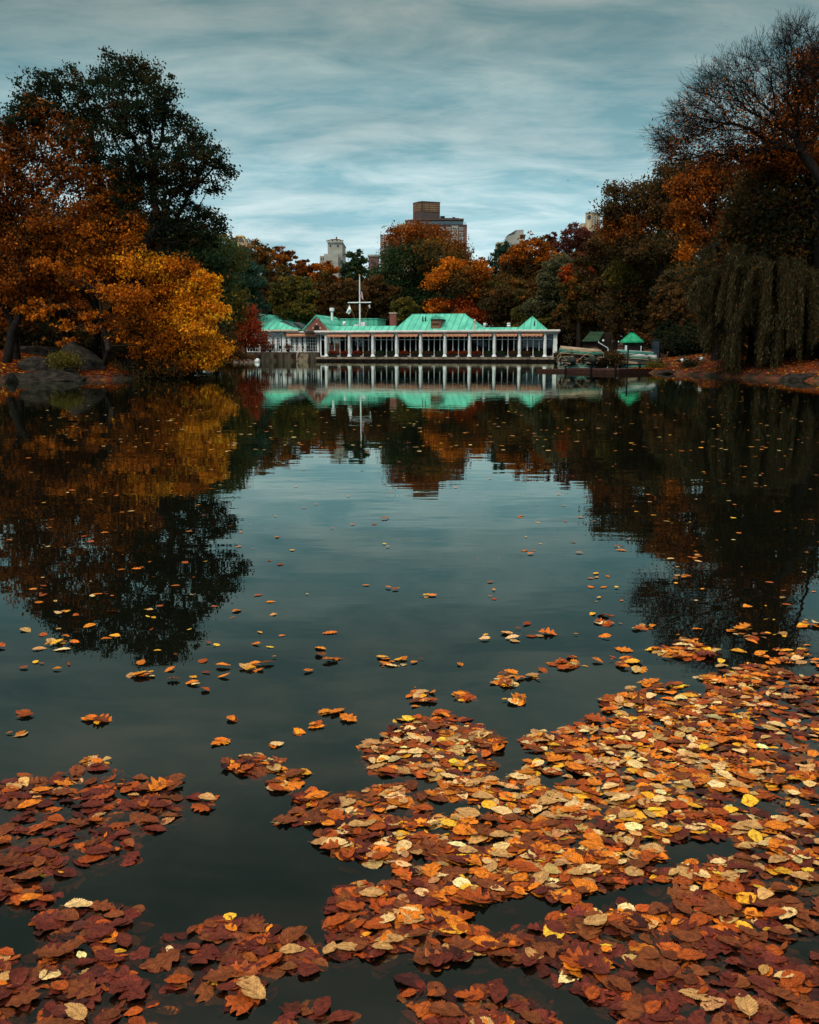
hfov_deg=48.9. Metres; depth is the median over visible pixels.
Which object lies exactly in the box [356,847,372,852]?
fallen leaf
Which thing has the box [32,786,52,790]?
fallen leaf
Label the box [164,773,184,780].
fallen leaf
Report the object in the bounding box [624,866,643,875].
fallen leaf
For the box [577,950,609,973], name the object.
fallen leaf
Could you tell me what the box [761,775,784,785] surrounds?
fallen leaf
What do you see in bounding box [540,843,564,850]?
fallen leaf
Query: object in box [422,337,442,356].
window
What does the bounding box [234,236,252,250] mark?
mansard building
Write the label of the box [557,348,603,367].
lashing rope
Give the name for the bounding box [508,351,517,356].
flower planter
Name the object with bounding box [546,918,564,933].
fallen leaf
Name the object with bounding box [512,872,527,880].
fallen leaf
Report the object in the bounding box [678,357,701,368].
bush
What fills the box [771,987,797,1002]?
fallen leaf
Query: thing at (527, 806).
fallen leaf
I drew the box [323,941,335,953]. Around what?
fallen leaf
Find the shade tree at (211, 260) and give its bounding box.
[160,214,245,333]
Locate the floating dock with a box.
[536,365,654,373]
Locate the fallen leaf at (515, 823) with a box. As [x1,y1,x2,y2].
[509,820,527,828]
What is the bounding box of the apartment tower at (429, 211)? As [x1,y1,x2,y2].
[380,201,466,288]
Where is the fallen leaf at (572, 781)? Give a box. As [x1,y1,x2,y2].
[561,778,580,784]
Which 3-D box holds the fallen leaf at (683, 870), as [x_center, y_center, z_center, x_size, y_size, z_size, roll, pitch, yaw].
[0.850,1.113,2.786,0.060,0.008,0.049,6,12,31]
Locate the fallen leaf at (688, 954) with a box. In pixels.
[672,948,706,959]
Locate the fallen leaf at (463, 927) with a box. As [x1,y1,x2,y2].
[456,923,471,934]
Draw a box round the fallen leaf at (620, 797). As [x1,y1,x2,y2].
[610,793,630,800]
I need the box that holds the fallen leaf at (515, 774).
[509,772,530,778]
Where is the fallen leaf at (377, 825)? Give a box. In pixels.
[367,822,385,829]
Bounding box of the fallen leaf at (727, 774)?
[714,767,732,779]
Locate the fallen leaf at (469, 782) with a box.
[465,779,480,785]
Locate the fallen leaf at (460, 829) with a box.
[450,824,477,834]
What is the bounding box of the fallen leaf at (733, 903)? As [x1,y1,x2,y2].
[724,895,741,911]
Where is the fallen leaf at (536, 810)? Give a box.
[529,804,541,813]
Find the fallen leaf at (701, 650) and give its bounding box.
[694,649,710,654]
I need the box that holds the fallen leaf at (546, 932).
[543,925,564,937]
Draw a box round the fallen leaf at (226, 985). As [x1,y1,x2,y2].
[216,982,237,989]
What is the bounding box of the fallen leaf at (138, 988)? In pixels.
[118,979,146,1000]
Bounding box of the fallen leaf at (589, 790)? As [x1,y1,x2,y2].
[581,788,599,795]
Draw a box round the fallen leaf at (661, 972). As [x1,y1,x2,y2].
[650,965,678,978]
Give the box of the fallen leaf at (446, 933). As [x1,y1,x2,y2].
[437,927,458,936]
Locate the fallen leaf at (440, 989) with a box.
[427,981,445,996]
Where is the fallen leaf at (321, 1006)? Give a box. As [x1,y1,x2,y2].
[313,996,330,1015]
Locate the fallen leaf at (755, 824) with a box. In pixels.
[739,819,765,828]
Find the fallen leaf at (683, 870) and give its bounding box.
[676,865,692,878]
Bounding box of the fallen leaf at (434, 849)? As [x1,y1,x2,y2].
[421,838,440,855]
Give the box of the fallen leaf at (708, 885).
[703,881,717,889]
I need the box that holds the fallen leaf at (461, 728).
[449,726,466,731]
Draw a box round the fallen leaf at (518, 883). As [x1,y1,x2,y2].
[509,881,528,889]
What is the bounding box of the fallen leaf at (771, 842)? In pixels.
[768,838,785,847]
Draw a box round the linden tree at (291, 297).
[267,274,323,323]
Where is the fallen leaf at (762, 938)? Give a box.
[746,935,767,941]
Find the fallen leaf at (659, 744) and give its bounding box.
[654,741,666,748]
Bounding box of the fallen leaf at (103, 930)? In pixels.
[87,923,110,938]
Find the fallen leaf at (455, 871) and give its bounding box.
[436,865,468,880]
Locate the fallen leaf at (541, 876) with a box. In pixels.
[533,871,548,883]
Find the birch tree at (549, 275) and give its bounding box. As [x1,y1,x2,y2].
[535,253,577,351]
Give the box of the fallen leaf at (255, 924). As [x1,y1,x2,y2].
[246,916,266,931]
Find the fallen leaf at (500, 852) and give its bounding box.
[488,848,512,857]
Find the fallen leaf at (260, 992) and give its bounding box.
[241,983,266,999]
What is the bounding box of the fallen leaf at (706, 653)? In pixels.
[699,650,717,655]
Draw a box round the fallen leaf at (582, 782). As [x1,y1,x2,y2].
[576,777,589,790]
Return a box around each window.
[301,336,303,351]
[305,336,317,351]
[320,335,324,356]
[328,337,347,356]
[351,337,370,356]
[374,337,394,356]
[398,337,418,356]
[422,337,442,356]
[446,334,467,356]
[471,334,492,356]
[496,336,517,356]
[521,336,543,356]
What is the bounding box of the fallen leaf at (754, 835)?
[747,827,762,841]
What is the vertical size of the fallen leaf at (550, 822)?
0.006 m
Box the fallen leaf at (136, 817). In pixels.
[127,811,153,825]
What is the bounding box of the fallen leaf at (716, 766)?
[711,763,724,769]
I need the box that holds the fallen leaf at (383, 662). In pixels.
[379,661,396,667]
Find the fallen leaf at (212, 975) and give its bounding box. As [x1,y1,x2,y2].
[202,964,238,981]
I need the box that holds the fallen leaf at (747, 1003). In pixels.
[735,993,758,1018]
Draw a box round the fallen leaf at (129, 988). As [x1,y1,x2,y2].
[122,980,150,997]
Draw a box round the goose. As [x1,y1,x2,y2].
[697,354,703,363]
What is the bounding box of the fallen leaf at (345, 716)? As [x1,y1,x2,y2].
[340,713,356,720]
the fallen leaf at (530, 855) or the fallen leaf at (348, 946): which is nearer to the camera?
the fallen leaf at (348, 946)
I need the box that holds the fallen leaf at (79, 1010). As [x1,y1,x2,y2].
[64,1002,87,1020]
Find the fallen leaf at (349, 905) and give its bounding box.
[336,900,360,910]
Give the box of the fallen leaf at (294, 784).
[277,781,304,794]
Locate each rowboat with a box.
[556,356,575,363]
[557,363,594,368]
[559,348,603,356]
[560,346,601,351]
[580,355,599,363]
[616,360,649,364]
[617,350,653,354]
[618,364,644,367]
[621,359,651,362]
[622,355,657,360]
[624,354,656,358]
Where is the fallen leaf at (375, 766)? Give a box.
[363,763,385,768]
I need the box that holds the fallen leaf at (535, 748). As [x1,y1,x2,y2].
[525,745,544,751]
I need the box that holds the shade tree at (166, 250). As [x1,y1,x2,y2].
[66,200,195,334]
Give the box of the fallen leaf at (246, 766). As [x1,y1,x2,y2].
[241,763,254,769]
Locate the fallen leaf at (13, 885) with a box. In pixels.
[0,883,20,890]
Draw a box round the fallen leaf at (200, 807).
[191,803,209,811]
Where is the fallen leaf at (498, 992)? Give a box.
[488,980,507,1003]
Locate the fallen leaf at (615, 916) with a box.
[606,913,626,922]
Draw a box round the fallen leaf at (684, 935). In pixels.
[669,929,701,941]
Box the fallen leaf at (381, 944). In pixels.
[372,940,393,949]
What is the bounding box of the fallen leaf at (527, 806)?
[525,804,536,808]
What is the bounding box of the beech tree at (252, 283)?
[231,245,274,351]
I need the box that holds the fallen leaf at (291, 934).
[279,926,306,944]
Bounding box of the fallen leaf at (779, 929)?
[768,925,794,934]
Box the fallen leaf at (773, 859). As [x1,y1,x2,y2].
[768,854,788,862]
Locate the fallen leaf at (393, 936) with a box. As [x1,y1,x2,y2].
[374,933,405,941]
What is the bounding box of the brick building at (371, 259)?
[368,255,378,276]
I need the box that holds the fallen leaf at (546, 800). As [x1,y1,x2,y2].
[537,796,558,804]
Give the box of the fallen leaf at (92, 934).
[85,925,115,938]
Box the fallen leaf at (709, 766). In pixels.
[704,762,715,768]
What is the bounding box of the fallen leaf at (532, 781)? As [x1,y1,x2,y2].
[524,777,539,786]
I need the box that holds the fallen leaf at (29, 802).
[16,799,42,807]
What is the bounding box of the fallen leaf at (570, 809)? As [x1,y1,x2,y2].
[554,806,576,811]
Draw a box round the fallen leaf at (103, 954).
[93,947,114,960]
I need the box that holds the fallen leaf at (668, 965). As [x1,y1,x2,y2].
[662,956,680,978]
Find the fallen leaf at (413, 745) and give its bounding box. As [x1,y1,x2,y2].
[406,743,428,747]
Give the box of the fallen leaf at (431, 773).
[422,771,435,776]
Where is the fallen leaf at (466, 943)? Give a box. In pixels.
[455,938,475,949]
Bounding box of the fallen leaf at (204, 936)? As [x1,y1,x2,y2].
[197,932,221,940]
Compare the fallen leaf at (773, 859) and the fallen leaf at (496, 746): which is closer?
the fallen leaf at (773, 859)
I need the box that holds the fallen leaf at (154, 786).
[146,777,172,791]
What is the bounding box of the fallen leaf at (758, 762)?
[750,759,773,765]
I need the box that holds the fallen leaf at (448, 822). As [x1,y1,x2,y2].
[437,819,456,825]
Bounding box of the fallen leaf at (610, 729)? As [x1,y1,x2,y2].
[599,727,622,731]
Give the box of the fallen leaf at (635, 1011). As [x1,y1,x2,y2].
[617,1000,646,1019]
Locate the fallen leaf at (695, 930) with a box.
[686,926,703,937]
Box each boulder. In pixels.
[3,346,60,357]
[17,356,58,371]
[56,367,79,374]
[60,337,105,370]
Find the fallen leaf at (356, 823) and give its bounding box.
[348,819,369,826]
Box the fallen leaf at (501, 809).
[490,806,512,814]
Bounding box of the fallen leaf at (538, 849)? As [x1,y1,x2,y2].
[533,844,548,853]
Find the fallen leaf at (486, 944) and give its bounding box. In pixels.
[468,941,493,950]
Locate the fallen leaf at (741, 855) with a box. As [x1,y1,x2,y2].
[730,852,757,860]
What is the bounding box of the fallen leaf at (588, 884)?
[571,878,600,892]
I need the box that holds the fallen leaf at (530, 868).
[515,865,540,871]
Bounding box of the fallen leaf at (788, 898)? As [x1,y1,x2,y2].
[779,895,800,902]
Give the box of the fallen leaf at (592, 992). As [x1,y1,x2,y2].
[585,986,599,1000]
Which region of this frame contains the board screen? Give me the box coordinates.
[651,339,659,360]
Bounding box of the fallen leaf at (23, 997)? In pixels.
[5,990,42,1006]
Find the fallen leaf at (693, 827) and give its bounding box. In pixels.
[690,822,708,829]
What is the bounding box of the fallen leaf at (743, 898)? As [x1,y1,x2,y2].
[736,892,755,904]
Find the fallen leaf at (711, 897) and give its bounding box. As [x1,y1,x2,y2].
[705,890,725,904]
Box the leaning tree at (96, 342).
[92,249,105,359]
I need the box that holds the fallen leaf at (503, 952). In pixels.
[490,949,513,955]
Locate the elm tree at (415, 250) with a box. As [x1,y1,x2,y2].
[366,218,476,313]
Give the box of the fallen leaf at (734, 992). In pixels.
[726,988,747,996]
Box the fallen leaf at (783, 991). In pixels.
[761,987,791,995]
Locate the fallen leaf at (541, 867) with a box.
[531,862,545,870]
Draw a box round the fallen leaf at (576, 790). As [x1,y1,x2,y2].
[563,787,582,792]
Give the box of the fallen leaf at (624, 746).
[613,744,631,747]
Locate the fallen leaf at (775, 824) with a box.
[764,820,786,829]
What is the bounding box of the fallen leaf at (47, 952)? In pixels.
[35,943,67,957]
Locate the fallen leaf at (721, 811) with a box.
[706,807,729,814]
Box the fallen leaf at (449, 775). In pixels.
[440,773,459,777]
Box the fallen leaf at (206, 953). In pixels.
[187,945,215,964]
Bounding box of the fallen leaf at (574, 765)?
[565,762,586,769]
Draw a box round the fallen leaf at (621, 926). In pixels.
[608,920,632,933]
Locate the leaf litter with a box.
[0,350,818,376]
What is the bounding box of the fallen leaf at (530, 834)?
[520,831,539,841]
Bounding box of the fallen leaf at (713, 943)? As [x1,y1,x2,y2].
[704,938,732,954]
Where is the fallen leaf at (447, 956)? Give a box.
[439,951,453,963]
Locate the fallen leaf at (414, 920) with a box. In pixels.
[404,914,425,923]
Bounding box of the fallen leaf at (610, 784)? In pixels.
[601,782,620,788]
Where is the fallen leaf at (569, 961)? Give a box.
[559,945,593,967]
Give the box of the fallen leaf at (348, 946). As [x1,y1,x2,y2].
[334,942,357,950]
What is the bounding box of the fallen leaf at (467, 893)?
[456,885,496,902]
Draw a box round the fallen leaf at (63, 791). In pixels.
[49,786,72,795]
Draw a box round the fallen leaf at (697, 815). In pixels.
[684,813,706,819]
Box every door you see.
[276,337,280,351]
[290,337,294,351]
[294,337,298,351]
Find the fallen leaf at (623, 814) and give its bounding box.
[618,811,635,817]
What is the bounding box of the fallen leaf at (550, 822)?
[540,818,562,825]
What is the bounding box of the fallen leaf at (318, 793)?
[304,790,328,798]
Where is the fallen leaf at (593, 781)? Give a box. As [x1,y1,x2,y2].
[585,777,602,784]
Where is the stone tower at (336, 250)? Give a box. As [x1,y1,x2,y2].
[320,237,345,342]
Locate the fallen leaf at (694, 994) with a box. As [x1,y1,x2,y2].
[678,988,714,1000]
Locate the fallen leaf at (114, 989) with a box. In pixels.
[106,979,127,993]
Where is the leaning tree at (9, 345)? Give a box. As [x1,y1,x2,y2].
[2,279,27,362]
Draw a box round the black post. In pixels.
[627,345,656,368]
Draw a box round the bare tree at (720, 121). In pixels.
[638,3,818,183]
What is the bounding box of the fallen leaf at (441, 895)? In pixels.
[432,893,447,901]
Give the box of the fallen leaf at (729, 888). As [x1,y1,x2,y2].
[715,881,743,894]
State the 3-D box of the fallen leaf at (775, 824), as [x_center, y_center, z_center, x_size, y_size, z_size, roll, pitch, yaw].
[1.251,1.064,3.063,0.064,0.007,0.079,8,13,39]
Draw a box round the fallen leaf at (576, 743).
[569,740,587,746]
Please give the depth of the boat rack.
68.15 m
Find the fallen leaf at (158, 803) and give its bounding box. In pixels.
[147,799,169,806]
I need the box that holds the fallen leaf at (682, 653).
[678,651,693,655]
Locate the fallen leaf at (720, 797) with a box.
[712,794,733,800]
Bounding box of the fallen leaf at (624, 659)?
[620,656,635,664]
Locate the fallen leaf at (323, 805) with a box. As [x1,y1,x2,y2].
[317,799,332,807]
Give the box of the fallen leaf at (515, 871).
[503,868,518,873]
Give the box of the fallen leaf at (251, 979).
[236,975,260,991]
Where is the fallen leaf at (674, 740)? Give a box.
[665,738,686,742]
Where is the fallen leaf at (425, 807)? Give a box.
[414,804,432,809]
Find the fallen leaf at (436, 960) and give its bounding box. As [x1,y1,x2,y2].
[429,954,443,966]
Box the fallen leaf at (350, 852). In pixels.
[340,847,354,857]
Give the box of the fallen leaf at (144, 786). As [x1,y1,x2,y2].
[137,780,164,789]
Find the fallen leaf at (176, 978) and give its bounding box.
[164,973,192,983]
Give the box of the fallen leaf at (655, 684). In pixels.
[647,682,665,687]
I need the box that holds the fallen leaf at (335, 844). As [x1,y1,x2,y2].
[320,839,342,848]
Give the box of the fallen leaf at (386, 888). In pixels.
[378,886,391,892]
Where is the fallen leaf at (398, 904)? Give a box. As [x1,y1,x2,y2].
[393,899,407,908]
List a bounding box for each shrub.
[219,339,257,362]
[265,344,274,351]
[281,342,292,351]
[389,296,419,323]
[648,317,698,355]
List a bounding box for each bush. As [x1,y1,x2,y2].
[0,317,89,349]
[40,349,88,369]
[71,322,175,361]
[93,335,213,375]
[129,354,187,377]
[177,322,242,355]
[550,351,571,358]
[594,349,626,367]
[643,357,667,367]
[650,325,703,356]
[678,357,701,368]
[697,329,747,355]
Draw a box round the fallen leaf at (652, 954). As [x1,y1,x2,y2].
[637,948,658,958]
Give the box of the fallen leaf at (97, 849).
[82,844,112,853]
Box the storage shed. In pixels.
[582,332,612,365]
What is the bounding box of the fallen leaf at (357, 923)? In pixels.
[352,919,365,928]
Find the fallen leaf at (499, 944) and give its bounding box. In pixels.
[490,941,508,949]
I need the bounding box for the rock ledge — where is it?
[1,371,86,380]
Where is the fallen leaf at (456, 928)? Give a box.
[439,925,471,933]
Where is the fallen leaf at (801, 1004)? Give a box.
[788,999,807,1018]
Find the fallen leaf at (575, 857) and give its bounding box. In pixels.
[562,851,583,863]
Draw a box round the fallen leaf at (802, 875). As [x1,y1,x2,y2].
[790,871,812,880]
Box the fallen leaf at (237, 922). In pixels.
[212,915,244,929]
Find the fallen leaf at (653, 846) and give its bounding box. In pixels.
[639,843,667,852]
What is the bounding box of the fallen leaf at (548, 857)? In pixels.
[537,853,553,863]
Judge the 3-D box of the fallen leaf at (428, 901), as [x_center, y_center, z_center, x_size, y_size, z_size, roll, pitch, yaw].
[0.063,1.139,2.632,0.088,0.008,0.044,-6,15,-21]
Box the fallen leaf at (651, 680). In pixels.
[642,678,659,683]
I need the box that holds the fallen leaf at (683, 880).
[672,875,693,884]
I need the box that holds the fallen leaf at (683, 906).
[672,899,691,913]
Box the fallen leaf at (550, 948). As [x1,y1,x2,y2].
[524,940,569,958]
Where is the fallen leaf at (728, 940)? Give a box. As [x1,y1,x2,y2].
[716,936,743,946]
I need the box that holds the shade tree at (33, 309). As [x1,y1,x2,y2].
[0,220,60,349]
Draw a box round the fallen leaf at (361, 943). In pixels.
[343,936,370,950]
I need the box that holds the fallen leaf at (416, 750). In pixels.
[407,748,424,753]
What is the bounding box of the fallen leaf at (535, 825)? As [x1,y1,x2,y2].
[529,819,545,829]
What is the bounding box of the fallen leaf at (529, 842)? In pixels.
[511,838,535,848]
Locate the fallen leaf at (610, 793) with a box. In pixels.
[603,791,626,795]
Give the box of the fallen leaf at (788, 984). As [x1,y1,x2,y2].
[784,978,802,991]
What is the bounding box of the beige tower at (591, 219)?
[579,211,599,238]
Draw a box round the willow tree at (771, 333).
[677,241,818,374]
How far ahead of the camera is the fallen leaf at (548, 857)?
2.87 m
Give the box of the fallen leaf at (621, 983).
[607,975,630,991]
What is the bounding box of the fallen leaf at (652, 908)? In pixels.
[648,901,671,913]
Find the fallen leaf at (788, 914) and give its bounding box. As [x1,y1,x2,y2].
[779,906,797,918]
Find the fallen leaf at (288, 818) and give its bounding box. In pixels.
[273,813,298,822]
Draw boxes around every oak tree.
[0,45,242,372]
[242,238,282,314]
[266,246,297,284]
[291,258,319,314]
[307,260,340,314]
[315,277,370,320]
[339,248,371,281]
[356,274,401,325]
[470,256,498,322]
[473,275,533,326]
[495,231,561,310]
[509,293,561,336]
[546,309,608,347]
[570,217,647,352]
[588,156,706,357]
[594,253,671,350]
[643,269,702,355]
[664,139,818,360]
[696,37,818,358]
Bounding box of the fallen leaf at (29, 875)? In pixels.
[12,870,46,878]
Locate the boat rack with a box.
[557,354,602,366]
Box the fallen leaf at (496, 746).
[492,743,504,750]
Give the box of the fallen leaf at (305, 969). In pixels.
[296,963,319,975]
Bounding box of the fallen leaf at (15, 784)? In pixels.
[6,782,21,788]
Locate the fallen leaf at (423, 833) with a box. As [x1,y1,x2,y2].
[411,831,431,837]
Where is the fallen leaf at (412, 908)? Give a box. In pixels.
[400,906,420,918]
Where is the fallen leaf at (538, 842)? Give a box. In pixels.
[531,840,545,850]
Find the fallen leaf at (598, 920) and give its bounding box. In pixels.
[583,914,606,925]
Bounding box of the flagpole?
[348,274,370,325]
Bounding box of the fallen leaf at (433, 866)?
[421,862,440,877]
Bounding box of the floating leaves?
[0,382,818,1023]
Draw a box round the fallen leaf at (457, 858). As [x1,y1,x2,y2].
[447,855,470,862]
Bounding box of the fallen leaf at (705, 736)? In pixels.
[692,735,714,738]
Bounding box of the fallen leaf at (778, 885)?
[769,881,792,889]
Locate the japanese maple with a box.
[232,303,275,353]
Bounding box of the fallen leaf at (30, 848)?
[18,843,43,852]
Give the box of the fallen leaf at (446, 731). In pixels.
[436,729,449,734]
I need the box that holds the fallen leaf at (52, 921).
[32,909,68,929]
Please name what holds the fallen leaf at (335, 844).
on the floating leaves
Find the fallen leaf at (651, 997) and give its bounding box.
[641,993,664,1003]
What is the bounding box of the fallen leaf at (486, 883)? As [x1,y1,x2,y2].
[476,878,498,888]
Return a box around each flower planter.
[328,350,337,356]
[339,350,347,356]
[351,351,360,356]
[363,350,371,356]
[374,350,383,356]
[386,350,394,356]
[398,349,407,356]
[410,351,418,356]
[422,351,430,356]
[434,350,442,356]
[446,349,455,356]
[458,349,467,356]
[471,349,480,356]
[483,350,492,356]
[495,350,504,356]
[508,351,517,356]
[521,351,530,356]
[533,350,542,356]
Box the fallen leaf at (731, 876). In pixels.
[720,870,739,881]
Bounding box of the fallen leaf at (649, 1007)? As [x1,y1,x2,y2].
[644,1000,660,1014]
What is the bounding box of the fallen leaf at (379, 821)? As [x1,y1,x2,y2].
[367,820,387,826]
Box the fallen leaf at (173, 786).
[166,781,182,789]
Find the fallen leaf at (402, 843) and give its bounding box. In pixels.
[396,840,411,853]
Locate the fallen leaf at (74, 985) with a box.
[62,977,96,998]
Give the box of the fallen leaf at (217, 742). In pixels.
[211,739,229,744]
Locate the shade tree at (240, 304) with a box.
[199,227,256,364]
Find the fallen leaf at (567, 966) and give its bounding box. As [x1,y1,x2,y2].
[563,962,581,970]
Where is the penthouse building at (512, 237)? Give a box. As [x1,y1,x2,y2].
[495,230,523,267]
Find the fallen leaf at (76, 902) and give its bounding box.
[62,898,92,906]
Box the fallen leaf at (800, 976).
[780,969,805,987]
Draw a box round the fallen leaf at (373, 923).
[361,917,391,928]
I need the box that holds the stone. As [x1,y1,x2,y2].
[5,372,18,381]
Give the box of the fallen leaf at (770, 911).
[763,906,786,916]
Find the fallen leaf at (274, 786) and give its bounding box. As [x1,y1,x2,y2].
[268,783,284,789]
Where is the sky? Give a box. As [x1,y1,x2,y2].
[0,0,818,341]
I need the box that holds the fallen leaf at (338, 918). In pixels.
[327,912,352,925]
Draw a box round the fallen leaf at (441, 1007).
[424,1000,463,1016]
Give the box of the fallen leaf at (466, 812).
[455,807,480,817]
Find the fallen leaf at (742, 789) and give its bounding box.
[729,786,749,792]
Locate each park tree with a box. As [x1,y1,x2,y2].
[489,250,535,326]
[572,227,618,332]
[642,220,700,332]
[672,252,713,319]
[687,219,774,273]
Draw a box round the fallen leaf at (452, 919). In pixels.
[443,914,467,925]
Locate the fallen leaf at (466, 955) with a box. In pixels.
[451,952,473,960]
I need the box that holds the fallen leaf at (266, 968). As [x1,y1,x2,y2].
[232,957,271,977]
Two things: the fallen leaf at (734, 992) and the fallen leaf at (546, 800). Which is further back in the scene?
the fallen leaf at (546, 800)
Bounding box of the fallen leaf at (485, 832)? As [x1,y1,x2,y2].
[475,828,493,835]
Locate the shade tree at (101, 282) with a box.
[15,215,116,331]
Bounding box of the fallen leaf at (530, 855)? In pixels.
[526,846,539,860]
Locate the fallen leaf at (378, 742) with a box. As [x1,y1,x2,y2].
[365,738,380,743]
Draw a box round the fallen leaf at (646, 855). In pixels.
[641,849,657,860]
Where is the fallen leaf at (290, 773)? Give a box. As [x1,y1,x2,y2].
[285,769,305,776]
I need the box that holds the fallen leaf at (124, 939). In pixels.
[115,932,132,947]
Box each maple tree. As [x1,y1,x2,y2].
[0,92,110,359]
[0,160,153,365]
[11,256,162,367]
[79,228,237,375]
[417,256,495,324]
[544,231,561,286]
[556,221,598,281]
[556,263,596,357]
[653,157,742,361]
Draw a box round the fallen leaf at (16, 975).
[8,965,28,984]
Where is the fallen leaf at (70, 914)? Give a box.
[55,907,81,920]
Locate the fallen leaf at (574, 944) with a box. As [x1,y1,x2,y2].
[563,939,595,962]
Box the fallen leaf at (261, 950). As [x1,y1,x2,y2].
[251,946,268,955]
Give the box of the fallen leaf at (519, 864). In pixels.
[506,860,527,867]
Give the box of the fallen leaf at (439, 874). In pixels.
[434,872,448,876]
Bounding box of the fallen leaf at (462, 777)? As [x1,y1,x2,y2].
[455,775,473,783]
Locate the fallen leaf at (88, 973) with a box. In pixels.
[74,967,98,995]
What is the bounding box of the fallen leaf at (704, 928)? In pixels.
[693,925,717,936]
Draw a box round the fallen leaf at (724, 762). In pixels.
[716,761,729,766]
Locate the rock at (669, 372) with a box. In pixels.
[657,370,675,373]
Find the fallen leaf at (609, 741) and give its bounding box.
[604,737,619,743]
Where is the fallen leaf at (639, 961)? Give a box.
[626,955,661,970]
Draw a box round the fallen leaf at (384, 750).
[378,745,388,752]
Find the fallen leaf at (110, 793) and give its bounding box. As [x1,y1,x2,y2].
[92,790,116,798]
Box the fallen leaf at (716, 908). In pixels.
[700,898,739,916]
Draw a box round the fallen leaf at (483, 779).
[480,776,501,784]
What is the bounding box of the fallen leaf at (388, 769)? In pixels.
[377,766,395,772]
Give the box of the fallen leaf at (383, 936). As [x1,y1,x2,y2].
[379,929,396,942]
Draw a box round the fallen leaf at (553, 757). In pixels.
[547,753,567,760]
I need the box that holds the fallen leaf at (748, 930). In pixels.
[738,925,761,935]
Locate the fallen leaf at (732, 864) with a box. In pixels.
[727,860,747,867]
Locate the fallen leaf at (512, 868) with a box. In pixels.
[509,861,534,872]
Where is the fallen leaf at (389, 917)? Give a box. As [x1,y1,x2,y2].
[379,913,395,922]
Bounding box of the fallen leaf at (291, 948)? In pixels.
[279,943,304,953]
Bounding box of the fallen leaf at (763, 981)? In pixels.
[744,973,775,989]
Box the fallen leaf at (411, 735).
[407,732,422,740]
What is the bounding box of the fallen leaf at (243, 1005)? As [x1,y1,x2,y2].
[225,995,252,1015]
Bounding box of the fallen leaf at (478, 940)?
[470,935,504,948]
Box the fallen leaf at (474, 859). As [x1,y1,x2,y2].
[463,854,481,865]
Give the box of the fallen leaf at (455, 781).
[453,777,468,783]
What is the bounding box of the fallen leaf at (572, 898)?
[561,892,582,902]
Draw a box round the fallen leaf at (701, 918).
[688,913,708,925]
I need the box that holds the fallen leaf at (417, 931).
[408,927,427,935]
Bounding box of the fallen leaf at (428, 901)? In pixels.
[421,896,443,906]
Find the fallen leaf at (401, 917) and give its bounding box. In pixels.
[396,904,423,922]
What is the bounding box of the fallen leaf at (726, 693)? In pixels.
[720,686,740,696]
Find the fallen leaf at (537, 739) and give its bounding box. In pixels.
[532,738,551,741]
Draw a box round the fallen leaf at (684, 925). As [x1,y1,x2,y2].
[678,918,696,929]
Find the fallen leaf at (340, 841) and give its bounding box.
[322,837,347,845]
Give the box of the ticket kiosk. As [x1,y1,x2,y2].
[620,331,643,350]
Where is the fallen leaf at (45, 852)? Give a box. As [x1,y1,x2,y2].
[40,848,55,857]
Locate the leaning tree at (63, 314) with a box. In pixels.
[47,209,71,337]
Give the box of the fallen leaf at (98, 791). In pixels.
[88,787,115,795]
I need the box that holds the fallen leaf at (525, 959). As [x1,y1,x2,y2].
[521,954,537,966]
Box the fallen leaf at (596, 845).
[579,839,608,848]
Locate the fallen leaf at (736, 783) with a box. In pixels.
[728,780,752,787]
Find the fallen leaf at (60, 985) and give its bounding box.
[51,980,68,989]
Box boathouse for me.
[242,308,561,361]
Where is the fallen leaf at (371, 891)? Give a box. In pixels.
[359,887,383,896]
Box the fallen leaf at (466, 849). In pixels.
[455,845,477,852]
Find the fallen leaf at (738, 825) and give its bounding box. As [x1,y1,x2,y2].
[731,822,755,829]
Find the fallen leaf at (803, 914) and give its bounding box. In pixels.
[780,900,810,921]
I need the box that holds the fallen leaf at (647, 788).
[638,785,653,790]
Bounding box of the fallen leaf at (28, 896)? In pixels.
[19,892,41,900]
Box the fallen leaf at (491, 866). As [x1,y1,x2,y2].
[486,859,497,871]
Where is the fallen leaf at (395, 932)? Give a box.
[379,928,402,936]
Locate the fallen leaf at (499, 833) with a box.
[488,830,510,836]
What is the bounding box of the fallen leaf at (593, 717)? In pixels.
[584,713,608,721]
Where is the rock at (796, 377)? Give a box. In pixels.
[779,373,816,380]
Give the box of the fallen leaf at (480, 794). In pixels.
[471,790,494,798]
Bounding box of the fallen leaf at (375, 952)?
[365,948,385,957]
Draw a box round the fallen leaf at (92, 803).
[82,796,104,806]
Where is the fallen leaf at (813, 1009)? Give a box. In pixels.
[786,1000,818,1018]
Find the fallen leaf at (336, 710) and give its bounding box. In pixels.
[330,708,343,712]
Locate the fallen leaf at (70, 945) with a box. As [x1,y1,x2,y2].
[61,938,85,951]
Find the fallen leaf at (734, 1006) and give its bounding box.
[732,1003,745,1011]
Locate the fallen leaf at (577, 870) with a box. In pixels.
[567,866,587,874]
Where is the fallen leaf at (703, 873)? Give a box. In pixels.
[692,869,710,877]
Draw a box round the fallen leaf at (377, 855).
[371,851,388,859]
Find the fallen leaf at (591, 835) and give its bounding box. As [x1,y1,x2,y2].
[583,832,602,843]
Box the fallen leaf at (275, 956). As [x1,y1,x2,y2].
[257,950,284,970]
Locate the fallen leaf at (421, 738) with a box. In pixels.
[407,736,425,742]
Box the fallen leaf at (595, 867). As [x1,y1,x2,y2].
[580,864,600,872]
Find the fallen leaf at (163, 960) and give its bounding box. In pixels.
[139,947,185,972]
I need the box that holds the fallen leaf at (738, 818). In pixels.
[727,815,747,820]

